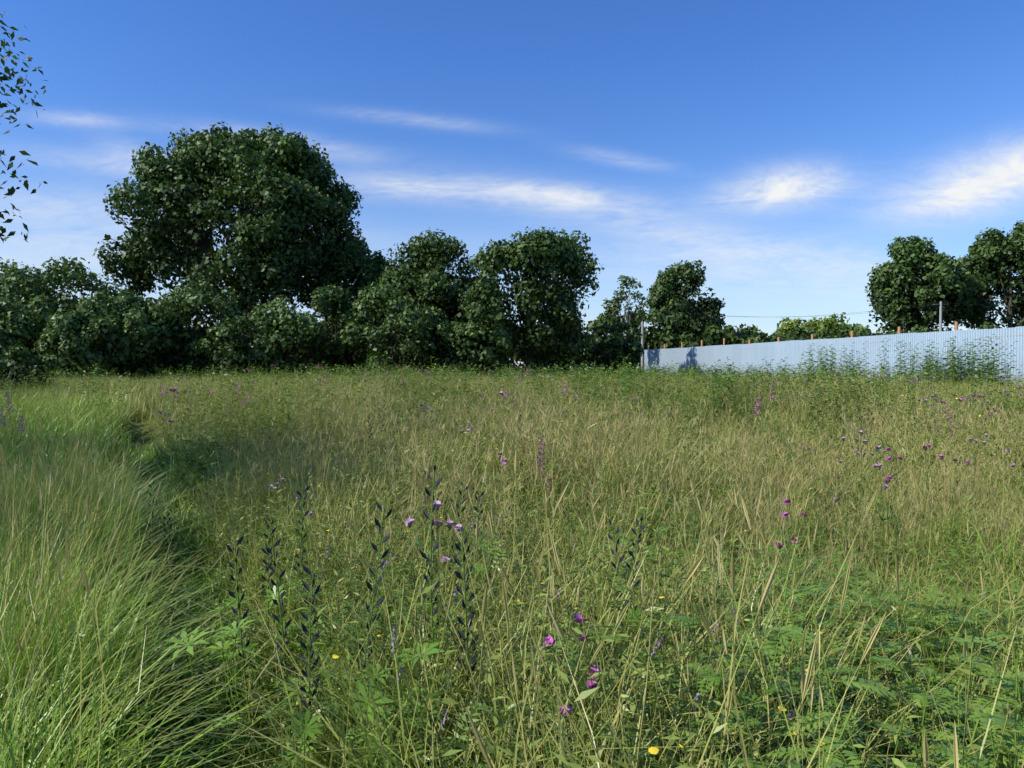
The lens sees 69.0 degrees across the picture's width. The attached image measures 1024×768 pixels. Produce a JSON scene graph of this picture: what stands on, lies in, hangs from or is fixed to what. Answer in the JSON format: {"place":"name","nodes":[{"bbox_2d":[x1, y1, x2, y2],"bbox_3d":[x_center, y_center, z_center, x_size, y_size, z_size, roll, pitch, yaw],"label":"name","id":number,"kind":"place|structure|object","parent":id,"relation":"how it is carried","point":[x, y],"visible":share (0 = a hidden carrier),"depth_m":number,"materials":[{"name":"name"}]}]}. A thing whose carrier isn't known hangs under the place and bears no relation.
{"place":"outdoors","nodes":[
{"label":"outdoors","id":0,"kind":"place"},
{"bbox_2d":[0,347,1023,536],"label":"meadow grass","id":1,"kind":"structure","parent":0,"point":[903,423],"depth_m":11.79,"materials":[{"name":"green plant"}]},
{"bbox_2d":[0,0,1023,367],"label":"sky","id":2,"kind":"structure","parent":0,"point":[781,147],"materials":[{"name":"blue"}]},
{"bbox_2d":[0,368,1023,767],"bbox_3d":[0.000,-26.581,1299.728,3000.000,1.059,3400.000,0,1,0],"label":"meadow ground","id":3,"kind":"structure","parent":0,"point":[147,428],"depth_m":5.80,"materials":[{"name":"green plant"}]},
{"bbox_2d":[0,10,47,242],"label":"tree","id":4,"kind":"object","parent":3,"relation":"on","point":[12,190],"visible":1,"depth_m":10.06,"materials":[{"name":"green plant"}]},
{"bbox_2d":[0,257,53,312],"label":"willow tree","id":5,"kind":"object","parent":3,"relation":"on","point":[8,261],"visible":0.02,"depth_m":47.03,"materials":[{"name":"green plant"}]},
{"bbox_2d":[0,293,56,377],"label":"shrub","id":6,"kind":"object","parent":3,"relation":"on","point":[27,321],"visible":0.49,"depth_m":39.62,"materials":[{"name":"green plant"}]},
{"bbox_2d":[0,345,59,391],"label":"bush","id":7,"kind":"object","parent":3,"relation":"on","point":[20,356],"visible":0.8,"depth_m":21.25,"materials":[{"name":"green plant"}]},
{"bbox_2d":[0,256,120,376],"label":"willow tree","id":8,"kind":"object","parent":3,"relation":"on","point":[16,285],"visible":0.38,"depth_m":43.66,"materials":[{"name":"green plant"}]},
{"bbox_2d":[31,307,133,378],"bbox_3d":[-22.767,-1.950,39.864,4.345,4.553,4.884,0,1,0],"label":"shrub","id":9,"kind":"object","parent":3,"relation":"on","point":[68,338],"visible":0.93,"depth_m":38.50,"materials":[{"name":"green plant"}]},
{"bbox_2d":[71,289,146,309],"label":"tree","id":10,"kind":"object","parent":3,"relation":"on","point":[137,294],"depth_m":66.77,"materials":[{"name":"green plant"}]},
{"bbox_2d":[75,289,174,379],"bbox_3d":[-22.084,-2.489,41.905,6.138,5.606,5.138,0,1,0],"label":"willow tree","id":11,"kind":"object","parent":3,"relation":"on","point":[124,308],"visible":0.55,"depth_m":40.63,"materials":[{"name":"green plant"}]},
{"bbox_2d":[119,297,195,378],"bbox_3d":[-20.845,-2.389,43.030,5.295,5.360,4.515,1,2,43],"label":"shrub","id":12,"kind":"object","parent":3,"relation":"on","point":[152,308],"visible":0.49,"depth_m":41.91,"materials":[{"name":"green plant"}]},
{"bbox_2d":[148,341,196,376],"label":"hedge bush","id":13,"kind":"object","parent":3,"relation":"on","point":[170,367],"visible":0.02,"depth_m":47.71,"materials":[{"name":"green plant"}]},
{"bbox_2d":[154,276,247,377],"bbox_3d":[-18.431,-3.167,44.066,5.125,6.681,5.292,1,1,29],"label":"shrub","id":14,"kind":"object","parent":3,"relation":"on","point":[193,300],"visible":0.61,"depth_m":43.24,"materials":[{"name":"green plant"}]},
{"bbox_2d":[191,326,210,372],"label":"tree row","id":15,"kind":"object","parent":3,"relation":"on","point":[204,365],"visible":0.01,"depth_m":66.71,"materials":[{"name":"green plant"}]},
{"bbox_2d":[206,348,240,373],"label":"hedge bush","id":16,"kind":"object","parent":3,"relation":"on","point":[216,368],"visible":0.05,"depth_m":52.25,"materials":[{"name":"green plant"}]},
{"bbox_2d":[93,121,368,334],"bbox_3d":[-18.744,-9.193,52.598,17.580,18.533,16.095,0,1,0],"label":"oak tree","id":17,"kind":"object","parent":3,"relation":"on","point":[283,233],"visible":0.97,"depth_m":48.31,"materials":[{"name":"green plant"}]},
{"bbox_2d":[195,315,285,378],"bbox_3d":[-15.208,-1.781,42.001,4.706,4.110,4.238,-1,1,-34],"label":"shrub","id":18,"kind":"object","parent":3,"relation":"on","point":[232,343],"visible":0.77,"depth_m":40.98,"materials":[{"name":"green plant"}]},
{"bbox_2d":[244,295,330,376],"bbox_3d":[-13.417,-2.567,43.595,5.811,5.648,6.526,0,1,0],"label":"shrub","id":19,"kind":"object","parent":3,"relation":"on","point":[284,319],"visible":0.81,"depth_m":41.95,"materials":[{"name":"green plant"}]},
{"bbox_2d":[272,334,315,374],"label":"hedge bush","id":20,"kind":"object","parent":3,"relation":"on","point":[294,348],"visible":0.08,"depth_m":53.15,"materials":[{"name":"green plant"}]},
{"bbox_2d":[307,284,377,375],"bbox_3d":[-10.322,-2.889,44.908,4.259,6.330,5.109,-1,1,-23],"label":"shrub","id":21,"kind":"object","parent":3,"relation":"on","point":[334,299],"visible":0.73,"depth_m":44.26,"materials":[{"name":"green plant"}]},
{"bbox_2d":[311,324,375,374],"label":"hedge bush","id":22,"kind":"object","parent":3,"relation":"on","point":[333,330],"visible":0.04,"depth_m":47.22,"materials":[{"name":"green plant"}]},
{"bbox_2d":[314,238,388,331],"bbox_3d":[-10.593,-4.962,51.726,5.983,10.023,6.659,0,1,0],"label":"aspen tree","id":23,"kind":"object","parent":3,"relation":"on","point":[346,265],"visible":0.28,"depth_m":50.39,"materials":[{"name":"green plant"}]},
{"bbox_2d":[353,340,405,373],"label":"hedge bush","id":24,"kind":"object","parent":3,"relation":"on","point":[397,347],"visible":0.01,"depth_m":49.04,"materials":[{"name":"green plant"}]},
{"bbox_2d":[334,282,445,376],"bbox_3d":[-7.266,-2.786,43.703,6.584,6.245,6.027,0,1,0],"label":"shrub","id":25,"kind":"object","parent":3,"relation":"on","point":[374,297],"visible":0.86,"depth_m":42.53,"materials":[{"name":"green plant"}]},
{"bbox_2d":[351,232,443,345],"bbox_3d":[-7.685,-5.048,50.711,6.419,10.346,5.865,0,1,0],"label":"aspen tree","id":26,"kind":"object","parent":3,"relation":"on","point":[378,264],"visible":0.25,"depth_m":49.34,"materials":[{"name":"green plant"}]},
{"bbox_2d":[374,265,465,343],"bbox_3d":[-6.087,-3.844,47.951,6.528,8.093,6.105,0,1,0],"label":"aspen tree","id":27,"kind":"object","parent":3,"relation":"on","point":[446,292],"visible":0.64,"depth_m":46.55,"materials":[{"name":"green plant"}]},
{"bbox_2d":[392,227,479,370],"bbox_3d":[-4.873,-5.107,49.855,6.232,10.534,6.233,0,1,0],"label":"aspen tree","id":28,"kind":"object","parent":3,"relation":"on","point":[453,253],"visible":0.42,"depth_m":48.82,"materials":[{"name":"green plant"}]},
{"bbox_2d":[406,306,481,372],"bbox_3d":[-3.710,-2.171,44.231,4.578,4.808,4.639,1,1,24],"label":"shrub","id":29,"kind":"object","parent":3,"relation":"on","point":[447,341],"visible":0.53,"depth_m":42.86,"materials":[{"name":"green plant"}]},
{"bbox_2d":[438,253,507,322],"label":"aspen tree","id":30,"kind":"object","parent":3,"relation":"on","point":[464,289],"visible":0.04,"depth_m":49.91,"materials":[{"name":"green plant"}]},
{"bbox_2d":[450,320,515,376],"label":"shrub","id":31,"kind":"object","parent":3,"relation":"on","point":[487,352],"visible":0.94,"depth_m":42.18,"materials":[{"name":"green plant"}]},
{"bbox_2d":[467,354,520,375],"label":"hedge bush","id":32,"kind":"object","parent":3,"relation":"on","point":[510,362],"visible":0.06,"depth_m":47.93,"materials":[{"name":"green plant"}]},
{"bbox_2d":[0,334,1023,423],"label":"meadow grass","id":33,"kind":"structure","parent":3,"relation":"on","point":[130,387],"depth_m":24.74,"materials":[{"name":"green plant"}]},
{"bbox_2d":[456,226,604,374],"bbox_3d":[1.003,-4.736,45.420,8.940,9.754,8.336,0,1,0],"label":"tree","id":34,"kind":"object","parent":3,"relation":"on","point":[562,257],"visible":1,"depth_m":43.20,"materials":[{"name":"green plant"}]},
{"bbox_2d":[510,340,576,371],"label":"tree","id":35,"kind":"object","parent":3,"relation":"on","point":[516,357],"depth_m":65.52,"materials":[{"name":"green plant"}]},
{"bbox_2d":[521,339,589,374],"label":"hedge bush","id":36,"kind":"object","parent":3,"relation":"on","point":[546,365],"visible":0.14,"depth_m":51.33,"materials":[{"name":"green plant"}]},
{"bbox_2d":[564,336,619,375],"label":"hedge bush","id":37,"kind":"object","parent":3,"relation":"on","point":[590,357],"visible":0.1,"depth_m":52.61,"materials":[{"name":"green plant"}]},
{"bbox_2d":[581,312,648,367],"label":"tree","id":38,"kind":"object","parent":3,"relation":"on","point":[598,326],"visible":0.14,"depth_m":67.00,"materials":[{"name":"green plant"}]},
{"bbox_2d":[588,321,643,373],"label":"shrub","id":39,"kind":"object","parent":3,"relation":"on","point":[632,348],"visible":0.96,"depth_m":49.42,"materials":[{"name":"green plant"}]},
{"bbox_2d":[601,275,649,341],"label":"birch tree","id":40,"kind":"object","parent":3,"relation":"on","point":[614,311],"visible":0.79,"depth_m":54.70,"materials":[{"name":"green plant"}]},
{"bbox_2d":[634,307,650,369],"bbox_3d":[9.397,-2.976,58.650,3.018,6.133,0.367,0,1,13],"label":"braced utility pole","id":41,"kind":"object","parent":3,"relation":"on","point":[642,336],"visible":0.38,"depth_m":58.36,"materials":[{"name":"grey concrete"}]},
{"bbox_2d":[635,306,732,368],"bbox_3d":[14.399,-3.655,66.624,8.636,6.875,8.982,-1,1,-28],"label":"tree","id":42,"kind":"object","parent":3,"relation":"on","point":[709,335],"visible":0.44,"depth_m":64.50,"materials":[{"name":"green plant"}]},
{"bbox_2d":[645,260,726,341],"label":"tree behind fence","id":43,"kind":"object","parent":3,"relation":"on","point":[668,291],"visible":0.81,"depth_m":68.75,"materials":[{"name":"green plant"}]},
{"bbox_2d":[711,334,757,345],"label":"understory tree","id":44,"kind":"object","parent":3,"relation":"on","point":[735,339],"visible":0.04,"depth_m":65.83,"materials":[{"name":"green plant"}]},
{"bbox_2d":[724,323,760,337],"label":"tree","id":45,"kind":"object","parent":3,"relation":"on","point":[739,332],"visible":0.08,"depth_m":74.91,"materials":[{"name":"green plant"}]},
{"bbox_2d":[732,330,797,343],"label":"understory tree","id":46,"kind":"object","parent":3,"relation":"on","point":[755,336],"visible":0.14,"depth_m":67.87,"materials":[{"name":"green plant"}]},
{"bbox_2d":[768,327,816,341],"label":"understory tree","id":47,"kind":"object","parent":3,"relation":"on","point":[800,333],"visible":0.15,"depth_m":71.97,"materials":[{"name":"green plant"}]},
{"bbox_2d":[776,312,849,337],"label":"tree","id":48,"kind":"object","parent":3,"relation":"on","point":[831,323],"visible":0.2,"depth_m":74.31,"materials":[{"name":"green plant"}]},
{"bbox_2d":[644,322,1023,385],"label":"corrugated fence","id":49,"kind":"object","parent":3,"relation":"on","point":[752,354],"visible":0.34,"depth_m":33.17,"materials":[{"name":"metal"}]},
{"bbox_2d":[800,323,875,339],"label":"understory tree","id":50,"kind":"object","parent":3,"relation":"on","point":[858,330],"visible":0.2,"depth_m":64.48,"materials":[{"name":"green plant"}]},
{"bbox_2d":[872,331,921,334],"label":"bush","id":51,"kind":"object","parent":3,"relation":"on","point":[894,333],"visible":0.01,"depth_m":66.50,"materials":[{"name":"green plant"}]},
{"bbox_2d":[875,324,929,334],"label":"bush","id":52,"kind":"object","parent":3,"relation":"on","point":[918,328],"visible":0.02,"depth_m":70.55,"materials":[{"name":"green plant"}]},
{"bbox_2d":[865,235,986,334],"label":"oak tree","id":53,"kind":"object","parent":3,"relation":"on","point":[895,284],"visible":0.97,"depth_m":75.12,"materials":[{"name":"green plant"}]},
{"bbox_2d":[932,301,949,331],"bbox_3d":[33.330,-3.170,57.945,1.300,6.633,0.260,0,1,0],"label":"utility pole","id":54,"kind":"object","parent":3,"relation":"on","point":[940,318],"visible":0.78,"depth_m":57.83,"materials":[{"name":"grey concrete"}]},
{"bbox_2d":[651,302,945,316],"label":"power wires","id":55,"kind":"object","parent":54,"relation":"attached to","point":[798,316],"visible":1,"depth_m":58.12,"materials":[{"name":"grey metal"}]},
{"bbox_2d":[955,218,1023,329],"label":"oak tree","id":56,"kind":"object","parent":3,"relation":"on","point":[992,258],"visible":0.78,"depth_m":79.53,"materials":[{"name":"green plant"}]},
{"bbox_2d":[978,321,1007,328],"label":"understory tree","id":57,"kind":"object","parent":3,"relation":"on","point":[986,325],"visible":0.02,"depth_m":68.86,"materials":[{"name":"green plant"}]}
]}

